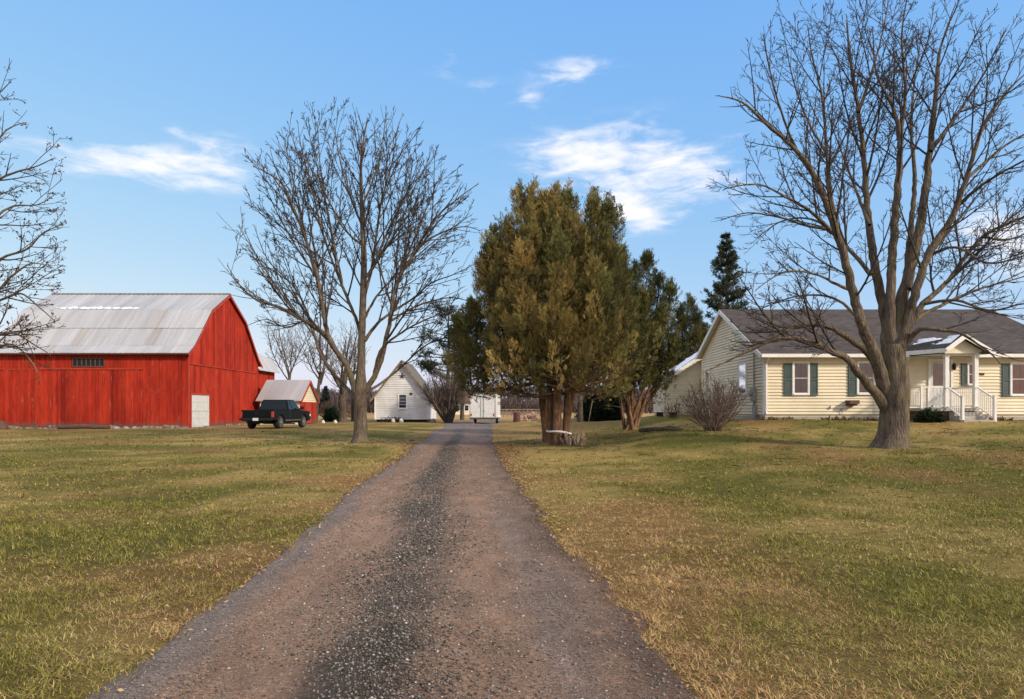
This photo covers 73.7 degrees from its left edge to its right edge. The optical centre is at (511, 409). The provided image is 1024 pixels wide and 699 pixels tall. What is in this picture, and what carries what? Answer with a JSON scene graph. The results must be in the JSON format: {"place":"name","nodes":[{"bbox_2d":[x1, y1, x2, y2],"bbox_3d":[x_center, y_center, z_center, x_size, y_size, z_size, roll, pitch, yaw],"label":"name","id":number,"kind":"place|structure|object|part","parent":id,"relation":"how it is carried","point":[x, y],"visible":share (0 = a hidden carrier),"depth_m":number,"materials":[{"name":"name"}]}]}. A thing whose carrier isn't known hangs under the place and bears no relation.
{"place":"outdoors","nodes":[
{"label":"outdoors","id":0,"kind":"place"},
{"bbox_2d":[85,421,697,698],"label":"driveway","id":1,"kind":"structure","parent":0,"point":[464,435],"depth_m":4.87,"materials":[{"name":"gravel"}]},
{"bbox_2d":[470,394,500,423],"bbox_3d":[-2.167,-0.070,57.712,2.460,2.432,5.560,0,0,4],"label":"box trailer","id":2,"kind":"object","parent":1,"relation":"on","point":[482,408],"visible":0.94,"depth_m":55.00,"materials":[{"name":"grey metal"}]},
{"bbox_3d":[-2.877,-0.294,55.018,0.970,1.820,0.078,0,0,4],"label":"rear door","id":3,"kind":"part","parent":2,"relation":"part of","materials":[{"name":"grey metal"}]},
{"bbox_3d":[-1.890,-0.294,54.941,0.970,1.820,0.078,0,0,4],"label":"rear door","id":4,"kind":"part","parent":2,"relation":"part of","materials":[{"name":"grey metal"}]},
{"bbox_2d":[0,411,1023,698],"bbox_3d":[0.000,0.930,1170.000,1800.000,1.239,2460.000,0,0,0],"label":"ground","id":5,"kind":"structure","parent":0,"point":[714,441],"depth_m":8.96,"materials":[{"name":"green plant"}]},
{"bbox_2d":[0,420,7,429],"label":"rock","id":6,"kind":"object","parent":5,"relation":"on","point":[3,425],"visible":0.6,"depth_m":41.25,"materials":[{"name":"brown stone"}]},
{"bbox_2d":[0,58,72,384],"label":"bare tree","id":7,"kind":"object","parent":5,"relation":"on","point":[15,294],"visible":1,"depth_m":20.99,"materials":[{"name":"brown plant"}]},
{"bbox_2d":[57,424,110,428],"bbox_3d":[-26.051,1.030,41.505,3.095,0.316,0.410,0,0,0],"label":"log","id":8,"kind":"object","parent":5,"relation":"on","point":[81,426],"visible":0.96,"depth_m":41.41,"materials":[{"name":"brown wood"}]},
{"bbox_2d":[0,293,262,428],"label":"red barn","id":9,"kind":"structure","parent":5,"relation":"on","point":[172,361],"depth_m":42.45,"materials":[{"name":"paint"}]},
{"bbox_2d":[4,370,56,426],"bbox_3d":[-29.556,-0.686,41.931,3.223,3.531,0.038,0,0,0],"label":"sliding door","id":10,"kind":"structure","parent":9,"relation":"in","point":[29,404],"depth_m":41.92,"materials":[{"name":"red paint"}]},
{"bbox_2d":[57,370,112,425],"bbox_3d":[-26.208,-0.686,41.924,3.382,3.531,0.052,0,0,0],"label":"sliding door","id":11,"kind":"structure","parent":9,"relation":"in","point":[83,396],"depth_m":41.90,"materials":[{"name":"red paint"}]},
{"bbox_2d":[72,358,104,366],"bbox_3d":[-26.020,-2.902,41.940,2.027,0.560,0.050,0,0,0],"label":"vent window","id":12,"kind":"structure","parent":9,"relation":"in","point":[76,362],"depth_m":41.94,"materials":[{"name":"black glass"}]},
{"bbox_2d":[56,306,138,308],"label":"snow","id":13,"kind":"structure","parent":9,"relation":"on","point":[84,307],"depth_m":44.98,"materials":[{"name":"white snow"}]},
{"bbox_2d":[113,370,139,426],"bbox_3d":[-23.682,-0.686,41.924,1.597,3.531,0.052,0,0,0],"label":"sliding door","id":14,"kind":"structure","parent":9,"relation":"in","point":[126,383],"depth_m":41.90,"materials":[{"name":"red paint"}]},
{"bbox_2d":[192,395,209,426],"bbox_3d":[-19.870,0.090,43.500,0.100,2.020,2.500,0,0,0],"label":"side door","id":15,"kind":"structure","parent":9,"relation":"in","point":[200,403],"depth_m":43.47,"materials":[{"name":"white wood"}]},
{"bbox_2d":[257,353,279,409],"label":"barn wing","id":16,"kind":"structure","parent":5,"relation":"on","point":[268,370],"depth_m":56.53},
{"bbox_2d":[239,400,310,428],"bbox_3d":[-13.784,0.253,40.133,2.420,1.660,5.445,0,0,6],"label":"pickup truck","id":17,"kind":"object","parent":5,"relation":"on","point":[278,414],"visible":1,"depth_m":39.33,"materials":[{"name":"black paint"}]},
{"bbox_2d":[255,380,319,424],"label":"shed","id":18,"kind":"structure","parent":5,"relation":"on","point":[301,393],"depth_m":53.52,"materials":[{"name":"beige metal"}]},
{"bbox_2d":[305,402,310,422],"bbox_3d":[-16.190,0.269,54.200,0.040,1.650,1.500,0,0,0],"label":"door","id":19,"kind":"structure","parent":18,"relation":"in","point":[307,405],"depth_m":54.25,"materials":[{"name":"red wood"}]},
{"bbox_2d":[261,312,315,379],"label":"bare tree","id":20,"kind":"object","parent":5,"relation":"on","point":[280,354],"visible":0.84,"depth_m":74.83,"materials":[{"name":"brown plant"}]},
{"bbox_2d":[288,318,336,422],"bbox_3d":[-17.275,-3.771,59.916,4.467,10.428,5.860,0,0,-26],"label":"bare tree","id":21,"kind":"object","parent":5,"relation":"on","point":[320,376],"visible":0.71,"depth_m":59.86,"materials":[{"name":"brown plant"}]},
{"bbox_2d":[318,386,331,413],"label":"spruce tree","id":22,"kind":"object","parent":5,"relation":"on","point":[326,394],"visible":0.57,"depth_m":129.67,"materials":[{"name":"green plant"}]},
{"bbox_2d":[318,400,338,417],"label":"bare shrub","id":23,"kind":"object","parent":5,"relation":"on","point":[321,409],"visible":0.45,"depth_m":83.62,"materials":[{"name":"brown plant"}]},
{"bbox_2d":[320,404,338,421],"bbox_3d":[-16.874,0.501,64.131,2.095,2.124,2.246,0,0,-32],"label":"evergreen shrub","id":24,"kind":"object","parent":5,"relation":"on","point":[331,414],"visible":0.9,"depth_m":63.53,"materials":[{"name":"green plant"}]},
{"bbox_2d":[309,318,357,421],"bbox_3d":[-15.735,-3.516,61.641,4.878,9.910,5.582,0,0,0],"label":"bare tree","id":25,"kind":"object","parent":5,"relation":"on","point":[342,401],"visible":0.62,"depth_m":61.72,"materials":[{"name":"brown plant"}]},
{"bbox_2d":[346,403,350,417],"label":"bare shrub","id":26,"kind":"object","parent":5,"relation":"on","point":[349,412],"visible":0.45,"depth_m":94.58,"materials":[{"name":"brown plant"}]},
{"bbox_2d":[217,97,482,442],"bbox_3d":[-5.974,-5.182,26.210,9.799,13.275,6.680,0,0,0],"label":"bare tree","id":27,"kind":"object","parent":5,"relation":"on","point":[361,388],"visible":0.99,"depth_m":25.79,"materials":[{"name":"brown plant"}]},
{"bbox_2d":[342,335,370,420],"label":"bare tree","id":28,"kind":"object","parent":5,"relation":"on","point":[352,400],"visible":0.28,"depth_m":65.82,"materials":[{"name":"brown plant"}]},
{"bbox_2d":[369,360,435,421],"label":"white outbuilding","id":29,"kind":"structure","parent":5,"relation":"on","point":[391,397],"depth_m":61.97,"materials":[{"name":"white wood"}]},
{"bbox_2d":[398,393,407,408],"bbox_3d":[-9.920,-0.750,61.915,0.880,1.420,0.090,0,0,0],"label":"window","id":30,"kind":"structure","parent":29,"relation":"in","point":[402,397],"depth_m":61.93,"materials":[{"name":"white glass"}]},
{"bbox_2d":[411,297,474,397],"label":"pine tree","id":31,"kind":"object","parent":5,"relation":"on","point":[426,365],"visible":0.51,"depth_m":71.30,"materials":[{"name":"green plant"}]},
{"bbox_2d":[421,362,469,422],"bbox_3d":[-5.737,-1.472,60.127,4.562,5.542,4.540,0,0,0],"label":"bare shrub","id":32,"kind":"object","parent":5,"relation":"on","point":[452,402],"visible":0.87,"depth_m":59.38,"materials":[{"name":"brown plant"}]},
{"bbox_2d":[437,313,481,419],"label":"pine tree","id":33,"kind":"object","parent":5,"relation":"on","point":[461,413],"visible":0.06,"depth_m":75.83,"materials":[{"name":"green plant"}]},
{"bbox_2d":[455,391,471,414],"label":"house","id":34,"kind":"structure","parent":5,"relation":"on","point":[467,408],"depth_m":150.00,"materials":[{"name":"beige wood"}]},
{"bbox_2d":[464,405,468,410],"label":"window","id":35,"kind":"structure","parent":34,"relation":"in","point":[466,407],"depth_m":149.97,"materials":[{"name":"white glass"}]},
{"bbox_2d":[314,386,653,412],"bbox_3d":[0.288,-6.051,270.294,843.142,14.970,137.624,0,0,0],"label":"treeline","id":36,"kind":"object","parent":5,"relation":"on","point":[512,402],"visible":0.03,"depth_m":205.27,"materials":[{"name":"brown plant"}]},
{"bbox_2d":[0,419,1023,698],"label":"fallen leaves","id":37,"kind":"object","parent":5,"relation":"on","point":[496,445],"depth_m":13.24,"materials":[{"name":"brown plant"}]},
{"bbox_2d":[513,412,520,421],"bbox_3d":[0.392,0.671,56.000,0.620,0.920,0.620,0,0,0],"label":"barrel","id":38,"kind":"object","parent":5,"relation":"on","point":[516,416],"visible":0.84,"depth_m":55.75,"materials":[{"name":"paint"}]},
{"bbox_2d":[500,409,539,416],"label":"board fence","id":39,"kind":"object","parent":5,"relation":"on","point":[511,412],"visible":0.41,"depth_m":111.90,"materials":[{"name":"brown wood"}]},
{"bbox_2d":[520,411,540,420],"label":"brush heap","id":40,"kind":"object","parent":5,"relation":"on","point":[531,416],"visible":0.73,"depth_m":69.54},
{"bbox_2d":[440,173,665,444],"bbox_3d":[2.111,-3.743,25.549,8.894,10.613,7.256,0,0,-21],"label":"cedar tree","id":41,"kind":"object","parent":5,"relation":"on","point":[558,309],"visible":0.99,"depth_m":24.29,"materials":[{"name":"green plant"}]},
{"bbox_2d":[546,430,571,433],"bbox_3d":[1.750,0.825,25.100,1.000,0.170,0.840,0,0,0],"label":"trunk tape","id":42,"kind":"object","parent":41,"relation":"attached to","point":[559,431],"visible":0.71,"depth_m":24.74,"materials":[{"name":"white plastic"}]},
{"bbox_2d":[537,442,588,445],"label":"bark litter","id":43,"kind":"object","parent":5,"relation":"on","point":[541,443],"visible":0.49,"depth_m":24.75,"materials":[{"name":"brown wood"}]},
{"bbox_2d":[560,431,586,445],"bbox_3d":[2.232,1.063,24.648,0.964,0.601,0.539,0,0,0],"label":"splintered stump","id":44,"kind":"object","parent":5,"relation":"on","point":[581,439],"visible":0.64,"depth_m":24.62,"materials":[{"name":"brown wood"}]},
{"bbox_2d":[577,381,582,421],"bbox_3d":[4.304,-2.872,44.166,3.982,8.360,3.494,0,0,-45],"label":"bare tree","id":45,"kind":"object","parent":5,"relation":"on","point":[580,412],"visible":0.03,"depth_m":43.86,"materials":[{"name":"grey plant"}]},
{"bbox_2d":[573,389,623,421],"bbox_3d":[6.052,-0.376,47.071,3.611,2.925,3.500,0,0,0],"label":"evergreen shrub","id":46,"kind":"object","parent":5,"relation":"on","point":[599,412],"visible":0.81,"depth_m":46.09,"materials":[{"name":"green plant"}]},
{"bbox_2d":[601,247,690,429],"bbox_3d":[6.008,-3.165,30.928,4.295,8.486,3.209,0,0,-14],"label":"juniper tree","id":47,"kind":"object","parent":5,"relation":"on","point":[662,313],"visible":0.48,"depth_m":30.67,"materials":[{"name":"green plant"}]},
{"bbox_2d":[638,426,682,431],"bbox_3d":[6.045,0.795,27.278,0.763,0.334,2.769,0,0,-19],"label":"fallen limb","id":48,"kind":"object","parent":5,"relation":"on","point":[651,429],"visible":0.9,"depth_m":26.96,"materials":[{"name":"wood"}]},
{"bbox_2d":[661,398,681,417],"bbox_3d":[8.582,-0.066,36.995,1.272,1.178,1.360,0,0,27],"label":"bare shrub","id":49,"kind":"object","parent":5,"relation":"on","point":[673,415],"visible":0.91,"depth_m":36.93,"materials":[{"name":"brown plant"}]},
{"bbox_2d":[670,292,712,365],"bbox_3d":[11.797,-3.666,46.177,3.518,8.614,2.939,0,0,0],"label":"juniper tree","id":50,"kind":"object","parent":5,"relation":"on","point":[695,318],"visible":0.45,"depth_m":45.73,"materials":[{"name":"green plant"}]},
{"bbox_2d":[675,374,752,430],"bbox_3d":[7.310,-0.249,25.046,2.634,2.198,2.667,0,0,35],"label":"bare shrub","id":51,"kind":"object","parent":5,"relation":"on","point":[717,407],"visible":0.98,"depth_m":24.72,"materials":[{"name":"brown plant"}]},
{"bbox_2d":[691,232,755,346],"bbox_3d":[16.569,-6.378,51.461,7.994,14.494,7.534,0,0,-34],"label":"spruce tree","id":52,"kind":"object","parent":5,"relation":"on","point":[722,259],"visible":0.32,"depth_m":51.72,"materials":[{"name":"green plant"}]},
{"bbox_2d":[760,416,792,419],"bbox_3d":[11.118,0.351,28.595,1.363,0.177,0.528,0,0,-4],"label":"dead perennial","id":53,"kind":"object","parent":5,"relation":"on","point":[769,418],"visible":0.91,"depth_m":28.53,"materials":[{"name":"brown plant"}]},
{"bbox_2d":[653,309,1023,421],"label":"ranch house","id":54,"kind":"structure","parent":5,"relation":"on","point":[961,378],"depth_m":28.99,"materials":[{"name":"beige"}]},
{"bbox_2d":[704,367,710,399],"bbox_3d":[10.669,-1.400,37.300,0.090,1.780,0.980,0,0,0],"label":"window","id":55,"kind":"structure","parent":54,"relation":"in","point":[707,374],"depth_m":37.25,"materials":[{"name":"grey glass"}]},
{"bbox_2d":[738,362,746,394],"bbox_3d":[10.669,-1.425,31.625,0.090,1.490,1.090,0,0,0],"label":"window","id":56,"kind":"structure","parent":54,"relation":"in","point":[742,367],"depth_m":31.55,"materials":[{"name":"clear glass"}]},
{"bbox_2d":[792,361,809,394],"bbox_3d":[12.250,-1.334,28.939,0.732,1.445,0.090,0,0,0],"label":"window","id":57,"kind":"structure","parent":54,"relation":"in","point":[800,369],"depth_m":28.95,"materials":[{"name":"white glass"}]},
{"bbox_2d":[856,361,875,394],"bbox_3d":[15.015,-1.341,28.939,0.793,1.431,0.090,0,0,0],"label":"window","id":58,"kind":"structure","parent":54,"relation":"in","point":[865,366],"depth_m":28.95,"materials":[{"name":"white glass"}]},
{"bbox_2d":[913,335,958,344],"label":"snow","id":59,"kind":"structure","parent":54,"relation":"on","point":[950,340],"depth_m":27.71,"materials":[{"name":"white snow"}]},
{"bbox_2d":[931,361,949,407],"bbox_3d":[18.161,-1.060,28.934,0.846,2.000,0.108,0,0,0],"label":"door","id":60,"kind":"structure","parent":54,"relation":"in","point":[936,366],"depth_m":28.94,"materials":[{"name":"white glass"}]},
{"bbox_2d":[968,363,971,384],"bbox_3d":[19.459,-1.501,28.939,0.309,0.955,0.090,0,0,0],"label":"window","id":61,"kind":"structure","parent":54,"relation":"in","point":[969,364],"depth_m":28.95,"materials":[{"name":"white glass"}]},
{"bbox_2d":[1010,362,1023,395],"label":"window","id":62,"kind":"structure","parent":54,"relation":"in","point":[1016,368],"depth_m":28.95,"materials":[{"name":"white glass"}]},
{"bbox_2d":[821,416,857,419],"bbox_3d":[13.760,0.354,28.590,1.561,0.205,0.600,0,0,0],"label":"dead perennial","id":63,"kind":"object","parent":5,"relation":"on","point":[837,418],"visible":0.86,"depth_m":28.53,"materials":[{"name":"brown plant"}]},
{"bbox_2d":[703,0,1023,448],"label":"bare tree","id":64,"kind":"object","parent":5,"relation":"on","point":[899,311],"visible":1,"depth_m":19.20,"materials":[{"name":"brown plant"}]},
{"bbox_2d":[858,417,878,420],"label":"dead perennial","id":65,"kind":"object","parent":5,"relation":"on","point":[869,419],"visible":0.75,"depth_m":28.54,"materials":[{"name":"brown plant"}]},
{"bbox_2d":[912,405,945,422],"bbox_3d":[16.442,0.310,26.873,1.230,1.005,1.144,0,0,0],"label":"evergreen shrub","id":66,"kind":"object","parent":5,"relation":"on","point":[926,415],"visible":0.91,"depth_m":26.67,"materials":[{"name":"green plant"}]},
{"bbox_2d":[989,416,1012,420],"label":"dead perennial","id":67,"kind":"object","parent":5,"relation":"on","point":[999,418],"visible":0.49,"depth_m":28.52,"materials":[{"name":"brown plant"}]},
{"bbox_2d":[0,0,1023,400],"label":"sky","id":68,"kind":"structure","parent":0,"point":[159,102],"materials":[{"name":"blue"}]},
{"bbox_2d":[661,352,697,374],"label":"snow","id":69,"kind":"structure","parent":0,"point":[686,361],"depth_m":41.13,"materials":[{"name":"white snow"}]}
]}

